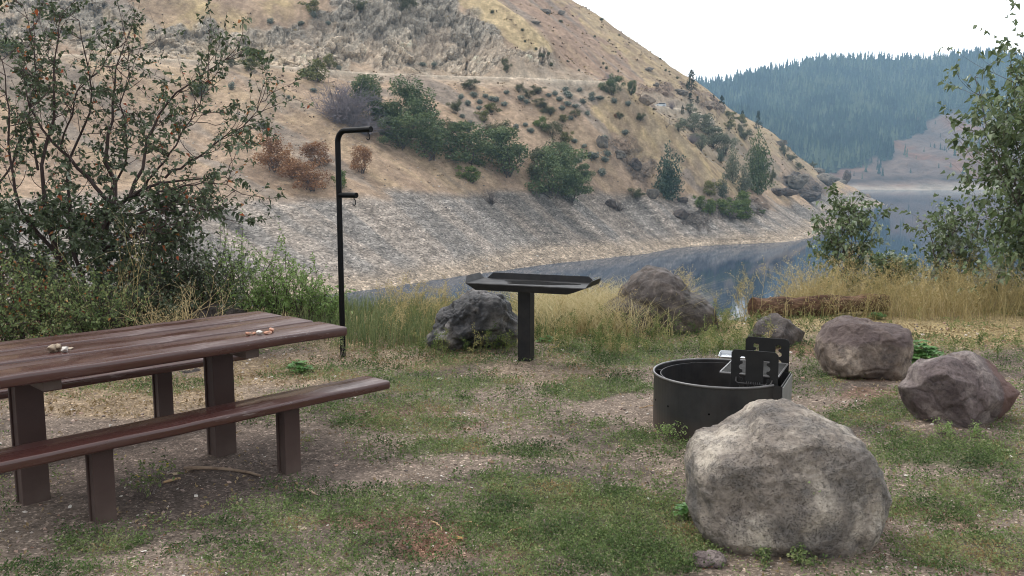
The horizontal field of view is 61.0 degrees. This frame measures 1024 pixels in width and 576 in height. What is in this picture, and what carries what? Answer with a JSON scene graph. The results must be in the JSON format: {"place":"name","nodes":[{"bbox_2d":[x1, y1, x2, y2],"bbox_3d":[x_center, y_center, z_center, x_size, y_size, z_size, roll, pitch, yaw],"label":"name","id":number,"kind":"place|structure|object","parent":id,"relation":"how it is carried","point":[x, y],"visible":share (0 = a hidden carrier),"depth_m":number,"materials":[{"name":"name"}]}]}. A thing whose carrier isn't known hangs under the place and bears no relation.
{"place":"outdoors","nodes":[
{"label":"outdoors","id":0,"kind":"place"},
{"bbox_2d":[0,0,884,305],"bbox_3d":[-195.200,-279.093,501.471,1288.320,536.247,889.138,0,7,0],"label":"hillside","id":1,"kind":"structure","parent":0,"point":[466,40],"depth_m":241.77,"materials":[{"name":"soil"}]},
{"bbox_2d":[237,56,260,69],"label":"shrub","id":2,"kind":"object","parent":1,"relation":"on","point":[249,59],"visible":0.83,"depth_m":229.74,"materials":[{"name":"green plant"}]},
{"bbox_2d":[251,130,298,172],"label":"shrub","id":3,"kind":"object","parent":1,"relation":"on","point":[266,157],"visible":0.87,"depth_m":184.62,"materials":[{"name":"brown plant"}]},
{"bbox_2d":[274,157,332,191],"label":"shrub","id":4,"kind":"object","parent":1,"relation":"on","point":[313,179],"visible":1,"depth_m":179.14,"materials":[{"name":"brown plant"}]},
{"bbox_2d":[297,0,319,12],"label":"shrub","id":5,"kind":"object","parent":1,"relation":"on","point":[313,3],"visible":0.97,"depth_m":278.15,"materials":[{"name":"green plant"}]},
{"bbox_2d":[297,58,330,82],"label":"shrub","id":6,"kind":"object","parent":1,"relation":"on","point":[313,71],"visible":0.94,"depth_m":231.20,"materials":[{"name":"green plant"}]},
{"bbox_2d":[298,141,333,166],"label":"shrub","id":7,"kind":"object","parent":1,"relation":"on","point":[311,152],"visible":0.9,"depth_m":188.04,"materials":[{"name":"brown plant"}]},
{"bbox_2d":[0,70,638,193],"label":"slope stones","id":8,"kind":"object","parent":1,"relation":"on","point":[290,135],"visible":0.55,"depth_m":202.30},
{"bbox_2d":[322,53,337,68],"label":"shrub","id":9,"kind":"object","parent":1,"relation":"on","point":[326,58],"visible":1,"depth_m":262.92,"materials":[{"name":"green plant"}]},
{"bbox_2d":[300,77,384,125],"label":"bare bush","id":10,"kind":"object","parent":1,"relation":"on","point":[347,106],"visible":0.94,"depth_m":211.37,"materials":[{"name":"plant"}]},
{"bbox_2d":[348,145,372,173],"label":"shrub","id":11,"kind":"object","parent":1,"relation":"on","point":[363,156],"visible":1,"depth_m":192.40,"materials":[{"name":"brown plant"}]},
{"bbox_2d":[337,111,393,134],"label":"bare bush","id":12,"kind":"object","parent":1,"relation":"on","point":[369,123],"visible":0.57,"depth_m":211.32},
{"bbox_2d":[348,73,392,121],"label":"shrub","id":13,"kind":"object","parent":1,"relation":"on","point":[366,81],"visible":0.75,"depth_m":215.98,"materials":[{"name":"green plant"}]},
{"bbox_2d":[372,97,403,122],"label":"shrub","id":14,"kind":"object","parent":1,"relation":"on","point":[392,106],"visible":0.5,"depth_m":218.07,"materials":[{"name":"green plant"}]},
{"bbox_2d":[376,115,415,150],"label":"shrub","id":15,"kind":"object","parent":1,"relation":"on","point":[396,131],"visible":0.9,"depth_m":211.77,"materials":[{"name":"green plant"}]},
{"bbox_2d":[378,74,440,128],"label":"shrub","id":16,"kind":"object","parent":1,"relation":"on","point":[413,100],"visible":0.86,"depth_m":219.27,"materials":[{"name":"green plant"}]},
{"bbox_2d":[1,0,818,184],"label":"dry tufts","id":17,"kind":"object","parent":1,"relation":"on","point":[501,89],"visible":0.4,"depth_m":288.66,"materials":[{"name":"plant"}]},
{"bbox_2d":[10,190,829,302],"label":"bank stones","id":18,"kind":"object","parent":1,"relation":"on","point":[488,242],"visible":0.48,"depth_m":194.15,"materials":[{"name":"stone"}]},
{"bbox_2d":[395,107,475,160],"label":"shrub","id":19,"kind":"object","parent":1,"relation":"on","point":[430,133],"visible":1,"depth_m":210.24,"materials":[{"name":"green plant"}]},
{"bbox_2d":[455,165,481,183],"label":"shrub","id":20,"kind":"object","parent":1,"relation":"on","point":[471,169],"visible":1,"depth_m":210.96,"materials":[{"name":"green plant"}]},
{"bbox_2d":[442,122,504,165],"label":"shrub","id":21,"kind":"object","parent":1,"relation":"on","point":[476,147],"visible":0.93,"depth_m":217.72,"materials":[{"name":"green plant"}]},
{"bbox_2d":[470,125,530,177],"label":"shrub","id":22,"kind":"object","parent":1,"relation":"on","point":[508,155],"visible":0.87,"depth_m":221.31,"materials":[{"name":"green plant"}]},
{"bbox_2d":[525,158,546,181],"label":"shrub","id":23,"kind":"object","parent":1,"relation":"on","point":[531,168],"visible":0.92,"depth_m":225.78,"materials":[{"name":"green plant"}]},
{"bbox_2d":[527,136,563,169],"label":"shrub","id":24,"kind":"object","parent":1,"relation":"on","point":[532,157],"visible":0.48,"depth_m":230.55,"materials":[{"name":"green plant"}]},
{"bbox_2d":[541,121,565,137],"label":"shrub","id":25,"kind":"object","parent":1,"relation":"on","point":[557,127],"visible":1,"depth_m":250.50,"materials":[{"name":"green plant"}]},
{"bbox_2d":[524,142,590,198],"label":"shrub","id":26,"kind":"object","parent":1,"relation":"on","point":[555,163],"visible":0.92,"depth_m":223.77,"materials":[{"name":"green plant"}]},
{"bbox_2d":[551,141,578,165],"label":"shrub","id":27,"kind":"object","parent":1,"relation":"on","point":[559,145],"visible":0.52,"depth_m":241.48,"materials":[{"name":"green plant"}]},
{"bbox_2d":[548,164,594,202],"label":"shrub","id":28,"kind":"object","parent":1,"relation":"on","point":[572,193],"visible":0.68,"depth_m":227.16,"materials":[{"name":"green plant"}]},
{"bbox_2d":[571,163,596,181],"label":"shrub","id":29,"kind":"object","parent":1,"relation":"on","point":[585,166],"visible":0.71,"depth_m":241.88,"materials":[{"name":"green plant"}]},
{"bbox_2d":[597,72,625,94],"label":"shrub","id":30,"kind":"object","parent":1,"relation":"on","point":[609,82],"visible":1,"depth_m":276.56,"materials":[{"name":"green plant"}]},
{"bbox_2d":[639,94,655,105],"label":"rock outcrop","id":31,"kind":"object","parent":1,"relation":"on","point":[646,100],"visible":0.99,"depth_m":281.51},
{"bbox_2d":[651,139,685,200],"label":"cottonwood tree","id":32,"kind":"object","parent":1,"relation":"on","point":[668,180],"visible":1,"depth_m":257.67,"materials":[{"name":"green plant"}]},
{"bbox_2d":[685,69,697,90],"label":"pine tree","id":33,"kind":"object","parent":1,"relation":"on","point":[690,74],"visible":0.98,"depth_m":427.16,"materials":[{"name":"green plant"}]},
{"bbox_2d":[677,113,708,132],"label":"shrub","id":34,"kind":"object","parent":1,"relation":"on","point":[695,119],"visible":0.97,"depth_m":349.39,"materials":[{"name":"green plant"}]},
{"bbox_2d":[688,133,707,151],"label":"shrub","id":35,"kind":"object","parent":1,"relation":"on","point":[702,143],"visible":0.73,"depth_m":294.24,"materials":[{"name":"green plant"}]},
{"bbox_2d":[689,112,718,133],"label":"shrub","id":36,"kind":"object","parent":1,"relation":"on","point":[704,124],"visible":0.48,"depth_m":358.26,"materials":[{"name":"green plant"}]},
{"bbox_2d":[701,199,715,213],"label":"shrub","id":37,"kind":"object","parent":1,"relation":"on","point":[711,207],"visible":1,"depth_m":260.67,"materials":[{"name":"green plant"}]},
{"bbox_2d":[703,180,722,196],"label":"shrub","id":38,"kind":"object","parent":1,"relation":"on","point":[709,184],"visible":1,"depth_m":270.37,"materials":[{"name":"green plant"}]},
{"bbox_2d":[700,125,730,147],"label":"shrub","id":39,"kind":"object","parent":1,"relation":"on","point":[717,137],"visible":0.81,"depth_m":336.57,"materials":[{"name":"green plant"}]},
{"bbox_2d":[714,173,730,198],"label":"cottonwood tree","id":40,"kind":"object","parent":1,"relation":"on","point":[722,190],"visible":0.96,"depth_m":273.38,"materials":[{"name":"green plant"}]},
{"bbox_2d":[712,132,740,154],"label":"shrub","id":41,"kind":"object","parent":1,"relation":"on","point":[725,148],"visible":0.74,"depth_m":337.32,"materials":[{"name":"green plant"}]},
{"bbox_2d":[715,198,746,216],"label":"shrub","id":42,"kind":"object","parent":1,"relation":"on","point":[723,204],"visible":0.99,"depth_m":264.04,"materials":[{"name":"green plant"}]},
{"bbox_2d":[722,143,742,183],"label":"cottonwood tree","id":43,"kind":"object","parent":1,"relation":"on","point":[732,171],"visible":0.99,"depth_m":285.44,"materials":[{"name":"green plant"}]},
{"bbox_2d":[726,190,750,211],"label":"shrub","id":44,"kind":"object","parent":1,"relation":"on","point":[742,195],"visible":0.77,"depth_m":271.05,"materials":[{"name":"green plant"}]},
{"bbox_2d":[734,164,752,191],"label":"cottonwood tree","id":45,"kind":"object","parent":1,"relation":"on","point":[742,185],"visible":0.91,"depth_m":284.45,"materials":[{"name":"green plant"}]},
{"bbox_2d":[736,205,755,219],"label":"shrub","id":46,"kind":"object","parent":1,"relation":"on","point":[747,209],"visible":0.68,"depth_m":268.31,"materials":[{"name":"green plant"}]},
{"bbox_2d":[743,126,775,194],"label":"cottonwood tree","id":47,"kind":"object","parent":1,"relation":"on","point":[758,170],"visible":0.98,"depth_m":298.10,"materials":[{"name":"green plant"}]},
{"bbox_2d":[788,173,809,188],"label":"rock outcrop","id":48,"kind":"object","parent":1,"relation":"on","point":[798,181],"visible":0.99,"depth_m":450.97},
{"bbox_2d":[800,191,821,201],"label":"rock outcrop","id":49,"kind":"object","parent":1,"relation":"on","point":[809,196],"visible":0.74,"depth_m":450.60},
{"bbox_2d":[816,173,839,185],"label":"rock outcrop","id":50,"kind":"object","parent":1,"relation":"on","point":[827,179],"visible":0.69,"depth_m":590.86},
{"bbox_2d":[0,291,1023,575],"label":"ground","id":51,"kind":"structure","parent":0,"point":[362,469],"depth_m":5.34,"materials":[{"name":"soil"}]},
{"bbox_2d":[0,200,42,315],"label":"rose bush","id":52,"kind":"object","parent":51,"relation":"on","point":[9,279],"visible":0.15,"depth_m":9.13,"materials":[{"name":"green plant"}]},
{"bbox_2d":[0,241,127,341],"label":"rose bush","id":53,"kind":"object","parent":51,"relation":"on","point":[7,332],"visible":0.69,"depth_m":8.09,"materials":[{"name":"green plant"}]},
{"bbox_2d":[1,255,171,339],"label":"rose bush","id":54,"kind":"object","parent":51,"relation":"on","point":[85,316],"visible":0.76,"depth_m":8.05,"materials":[{"name":"green plant"}]},
{"bbox_2d":[28,208,191,328],"bbox_3d":[-3.825,-0.041,8.423,1.447,1.469,1.337,0,7,0],"label":"dry weed","id":55,"kind":"object","parent":51,"relation":"on","point":[121,277],"visible":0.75,"depth_m":8.32,"materials":[{"name":"plant"}]},
{"bbox_2d":[0,355,248,417],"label":"bench","id":56,"kind":"object","parent":51,"relation":"on","point":[162,389],"visible":0.48,"depth_m":6.13,"materials":[{"name":"brown paint"}]},
{"bbox_2d":[80,252,199,328],"bbox_3d":[-3.894,0.216,8.830,1.381,1.094,1.049,7,10,42],"label":"currant bush","id":57,"kind":"object","parent":51,"relation":"on","point":[141,295],"visible":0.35,"depth_m":8.83,"materials":[{"name":"green plant"}]},
{"bbox_2d":[114,447,183,499],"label":"flowering weed","id":58,"kind":"object","parent":51,"relation":"on","point":[150,477],"visible":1,"depth_m":4.76,"materials":[{"name":"green plant"}]},
{"bbox_2d":[0,0,313,331],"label":"hawthorn shrub","id":59,"kind":"object","parent":51,"relation":"on","point":[161,231],"visible":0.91,"depth_m":9.11,"materials":[{"name":"green plant"}]},
{"bbox_2d":[93,237,225,323],"bbox_3d":[-3.925,-0.048,9.980,1.289,1.145,1.259,5,9,37],"label":"currant bush","id":60,"kind":"object","parent":51,"relation":"on","point":[168,298],"visible":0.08,"depth_m":9.89,"materials":[{"name":"green plant"}]},
{"bbox_2d":[102,276,232,325],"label":"dry weed","id":61,"kind":"object","parent":51,"relation":"on","point":[186,301],"visible":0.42,"depth_m":8.14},
{"bbox_2d":[0,311,346,505],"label":"picnic table","id":62,"kind":"object","parent":51,"relation":"on","point":[32,370],"visible":0.92,"depth_m":5.00,"materials":[{"name":"brown paint"}]},
{"bbox_2d":[126,265,246,326],"bbox_3d":[-3.170,0.223,8.561,1.155,0.919,1.362,0,7,0],"label":"dry weed","id":63,"kind":"object","parent":51,"relation":"on","point":[191,303],"visible":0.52,"depth_m":8.55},
{"bbox_2d":[129,231,259,319],"bbox_3d":[-3.599,-0.159,9.768,1.608,1.432,1.505,0,7,0],"label":"currant bush","id":64,"kind":"object","parent":51,"relation":"on","point":[187,268],"visible":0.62,"depth_m":9.56,"materials":[{"name":"green plant"}]},
{"bbox_2d":[0,376,389,524],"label":"bench","id":65,"kind":"object","parent":51,"relation":"on","point":[96,447],"visible":0.83,"depth_m":4.63,"materials":[{"name":"brown paint"}]},
{"bbox_2d":[183,249,243,305],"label":"tall weed","id":66,"kind":"object","parent":51,"relation":"on","point":[214,300],"visible":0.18,"depth_m":9.67,"materials":[{"name":"green plant"}]},
{"bbox_2d":[185,302,246,319],"bbox_3d":[-3.264,0.376,9.535,0.683,0.446,0.672,0,7,0],"label":"rock","id":67,"kind":"object","parent":51,"relation":"on","point":[214,311],"visible":0.27,"depth_m":9.40,"materials":[{"name":"stone"}]},
{"bbox_2d":[183,466,260,476],"bbox_3d":[-1.738,1.099,5.248,0.520,0.023,0.065,2,7,14],"label":"stick","id":68,"kind":"object","parent":51,"relation":"on","point":[223,468],"visible":1,"depth_m":5.27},
{"bbox_2d":[205,201,279,305],"bbox_3d":[-3.065,-0.265,9.870,0.762,1.584,0.995,-4,8,-26],"label":"tall weed","id":69,"kind":"object","parent":51,"relation":"on","point":[233,264],"visible":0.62,"depth_m":9.68,"materials":[{"name":"green plant"}]},
{"bbox_2d":[216,257,296,314],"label":"tall weed","id":70,"kind":"object","parent":51,"relation":"on","point":[259,281],"visible":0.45,"depth_m":9.74,"materials":[{"name":"green plant"}]},
{"bbox_2d":[222,223,305,315],"bbox_3d":[-2.697,-0.093,9.632,0.942,1.257,0.921,0,7,0],"label":"tall weed","id":71,"kind":"object","parent":51,"relation":"on","point":[285,282],"visible":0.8,"depth_m":9.66,"materials":[{"name":"green plant"}]},
{"bbox_2d":[237,271,314,316],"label":"tall weed","id":72,"kind":"object","parent":51,"relation":"on","point":[271,309],"visible":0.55,"depth_m":9.68,"materials":[{"name":"green plant"}]},
{"bbox_2d":[254,239,336,320],"bbox_3d":[-2.332,-0.032,9.782,0.899,1.081,0.844,5,9,36],"label":"tall weed","id":73,"kind":"object","parent":51,"relation":"on","point":[304,276],"visible":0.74,"depth_m":9.75,"materials":[{"name":"green plant"}]},
{"bbox_2d":[285,359,313,372],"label":"leafy plant","id":74,"kind":"object","parent":51,"relation":"on","point":[300,364],"visible":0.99,"depth_m":7.88,"materials":[{"name":"green plant"}]},
{"bbox_2d":[299,270,355,324],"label":"tall weed","id":75,"kind":"object","parent":51,"relation":"on","point":[332,306],"visible":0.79,"depth_m":9.75,"materials":[{"name":"green plant"}]},
{"bbox_2d":[335,126,372,356],"bbox_3d":[-1.515,-0.375,8.426,0.498,2.331,0.055,6,9,38],"label":"lantern pole","id":76,"kind":"object","parent":51,"relation":"on","point":[340,194],"visible":0.96,"depth_m":8.49,"materials":[{"name":"metal"}]},
{"bbox_2d":[282,290,570,347],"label":"green grass","id":77,"kind":"structure","parent":51,"relation":"on","point":[377,322],"depth_m":9.80,"materials":[{"name":"plant"}]},
{"bbox_2d":[422,289,517,350],"bbox_3d":[-0.459,0.335,9.073,1.090,0.689,0.871,0,7,0],"label":"boulder","id":78,"kind":"object","parent":51,"relation":"on","point":[483,310],"visible":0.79,"depth_m":8.74,"materials":[{"name":"stone"}]},
{"bbox_2d":[0,256,1023,350],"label":"golden grass","id":79,"kind":"structure","parent":51,"relation":"on","point":[931,306],"depth_m":11.11,"materials":[{"name":"plant"}]},
{"bbox_2d":[0,304,1023,575],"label":"dry thatch","id":80,"kind":"object","parent":51,"relation":"on","point":[438,414],"visible":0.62,"depth_m":6.96,"materials":[{"name":"plant"}]},
{"bbox_2d":[0,322,1023,575],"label":"pebbles","id":81,"kind":"object","parent":51,"relation":"on","point":[402,464],"visible":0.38,"depth_m":5.24,"materials":[{"name":"stone"}]},
{"bbox_2d":[466,272,600,361],"bbox_3d":[0.190,0.317,8.166,1.232,0.851,0.460,3,8,22],"label":"utility table","id":82,"kind":"object","parent":51,"relation":"on","point":[526,287],"visible":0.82,"depth_m":8.22,"materials":[{"name":"grey metal"}]},
{"bbox_2d":[458,276,734,338],"bbox_3d":[1.181,0.381,10.890,4.056,0.985,4.008,0,7,0],"label":"bent straw","id":83,"kind":"object","parent":51,"relation":"on","point":[571,304],"visible":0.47,"depth_m":9.88,"materials":[{"name":"beige plant"}]},
{"bbox_2d":[602,265,718,334],"bbox_3d":[1.736,0.224,10.315,1.361,0.982,1.183,0,7,0],"label":"boulder","id":84,"kind":"object","parent":51,"relation":"on","point":[652,284],"visible":0.57,"depth_m":9.86,"materials":[{"name":"stone"}]},
{"bbox_2d":[654,420,683,440],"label":"weed sprig","id":85,"kind":"object","parent":51,"relation":"on","point":[667,431],"visible":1,"depth_m":5.84,"materials":[{"name":"green plant"}]},
{"bbox_2d":[673,502,690,520],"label":"leafy plant","id":86,"kind":"object","parent":51,"relation":"on","point":[682,508],"visible":0.72,"depth_m":4.48,"materials":[{"name":"green plant"}]},
{"bbox_2d":[374,243,1023,335],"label":"seed weeds","id":87,"kind":"object","parent":51,"relation":"on","point":[837,282],"visible":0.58,"depth_m":11.16,"materials":[{"name":"plant"}]},
{"bbox_2d":[692,549,726,568],"bbox_3d":[0.900,1.247,3.969,0.161,0.092,0.139,0,7,0],"label":"rock","id":88,"kind":"object","parent":51,"relation":"on","point":[716,556],"visible":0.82,"depth_m":3.93,"materials":[{"name":"stone"}]},
{"bbox_2d":[401,300,1023,360],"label":"green seed weeds","id":89,"kind":"object","parent":51,"relation":"on","point":[559,339],"visible":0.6,"depth_m":8.92,"materials":[{"name":"plant"}]},
{"bbox_2d":[652,336,791,441],"bbox_3d":[1.467,0.692,6.167,0.936,0.620,0.942,3,8,25],"label":"fire ring","id":90,"kind":"object","parent":51,"relation":"on","point":[693,395],"visible":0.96,"depth_m":5.89,"materials":[{"name":"metal"}]},
{"bbox_2d":[752,545,773,570],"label":"weed sprig","id":91,"kind":"object","parent":51,"relation":"on","point":[763,554],"visible":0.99,"depth_m":3.92,"materials":[{"name":"green plant"}]},
{"bbox_2d":[748,313,804,346],"bbox_3d":[2.844,0.506,9.416,0.550,0.479,0.615,7,10,44],"label":"boulder","id":92,"kind":"object","parent":51,"relation":"on","point":[789,331],"visible":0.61,"depth_m":9.23,"materials":[{"name":"stone"}]},
{"bbox_2d":[684,398,891,557],"bbox_3d":[1.342,0.987,4.300,0.958,0.843,0.736,0,7,0],"label":"boulder","id":93,"kind":"object","parent":51,"relation":"on","point":[753,469],"visible":0.84,"depth_m":4.01,"materials":[{"name":"stone"}]},
{"bbox_2d":[787,542,817,567],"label":"weed sprig","id":94,"kind":"object","parent":51,"relation":"on","point":[799,556],"visible":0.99,"depth_m":3.91,"materials":[{"name":"green plant"}]},
{"bbox_2d":[747,293,891,317],"bbox_3d":[3.958,0.224,11.144,1.988,0.288,0.268,-2,8,-16],"label":"log","id":95,"kind":"object","parent":51,"relation":"on","point":[798,302],"visible":0.66,"depth_m":10.99,"materials":[{"name":"wood"}]},
{"bbox_2d":[806,181,900,293],"bbox_3d":[5.033,-0.708,13.129,1.382,1.855,1.194,-4,8,-26],"label":"cottonwood sapling","id":96,"kind":"object","parent":51,"relation":"on","point":[850,226],"visible":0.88,"depth_m":13.06,"materials":[{"name":"green plant"}]},
{"bbox_2d":[814,315,913,380],"bbox_3d":[3.157,0.562,7.856,0.804,0.599,0.782,0,7,0],"label":"boulder","id":97,"kind":"object","parent":51,"relation":"on","point":[849,346],"visible":0.85,"depth_m":7.55,"materials":[{"name":"stone"}]},
{"bbox_2d":[866,247,917,290],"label":"shrub","id":98,"kind":"object","parent":51,"relation":"on","point":[892,255],"visible":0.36,"depth_m":13.75,"materials":[{"name":"green plant"}]},
{"bbox_2d":[911,339,944,363],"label":"leafy plant","id":99,"kind":"object","parent":51,"relation":"on","point":[927,351],"visible":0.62,"depth_m":8.07,"materials":[{"name":"green plant"}]},
{"bbox_2d":[931,417,952,435],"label":"weed sprig","id":100,"kind":"object","parent":51,"relation":"on","point":[945,429],"visible":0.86,"depth_m":5.92,"materials":[{"name":"green plant"}]},
{"bbox_2d":[885,198,999,296],"bbox_3d":[6.595,-0.583,12.999,1.659,1.528,1.259,0,7,0],"label":"cottonwood sapling","id":101,"kind":"object","parent":51,"relation":"on","point":[945,241],"visible":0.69,"depth_m":12.94,"materials":[{"name":"green plant"}]},
{"bbox_2d":[898,351,1019,427],"bbox_3d":[3.238,0.776,6.285,0.833,0.619,0.519,-3,8,-20],"label":"boulder","id":102,"kind":"object","parent":51,"relation":"on","point":[962,389],"visible":0.81,"depth_m":6.12,"materials":[{"name":"stone"}]},
{"bbox_2d":[906,0,1023,296],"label":"cottonwood tree","id":103,"kind":"object","parent":51,"relation":"on","point":[1003,136],"visible":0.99,"depth_m":11.59,"materials":[{"name":"green plant"}]},
{"bbox_2d":[968,419,988,437],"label":"weed sprig","id":104,"kind":"object","parent":51,"relation":"on","point":[976,430],"visible":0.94,"depth_m":5.83,"materials":[{"name":"green plant"}]},
{"bbox_2d":[7,313,1023,575],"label":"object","id":105,"kind":"object","parent":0,"point":[615,497],"visible":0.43,"depth_m":4.42,"materials":[{"name":"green plant"}]},
{"bbox_2d":[252,190,1023,320],"bbox_3d":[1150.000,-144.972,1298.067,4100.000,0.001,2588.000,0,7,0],"label":"water","id":106,"kind":"structure","parent":0,"point":[713,263],"depth_m":199.54,"materials":[{"name":"grey liquid"}]},
{"bbox_2d":[573,0,1023,82],"label":"sky","id":107,"kind":"structure","parent":0,"point":[709,38],"materials":[{"name":"white"}]},
{"bbox_2d":[702,56,1022,189],"bbox_3d":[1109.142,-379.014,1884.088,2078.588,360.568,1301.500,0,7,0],"label":"mountain","id":108,"kind":"structure","parent":0,"point":[924,174],"depth_m":1545.17,"materials":[{"name":"plant"}]},
{"bbox_2d":[696,46,1023,178],"bbox_3d":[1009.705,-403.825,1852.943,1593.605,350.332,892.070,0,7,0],"label":"conifer forest","id":109,"kind":"object","parent":108,"relation":"on","point":[811,134],"visible":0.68,"depth_m":1943.82,"materials":[{"name":"plant"}]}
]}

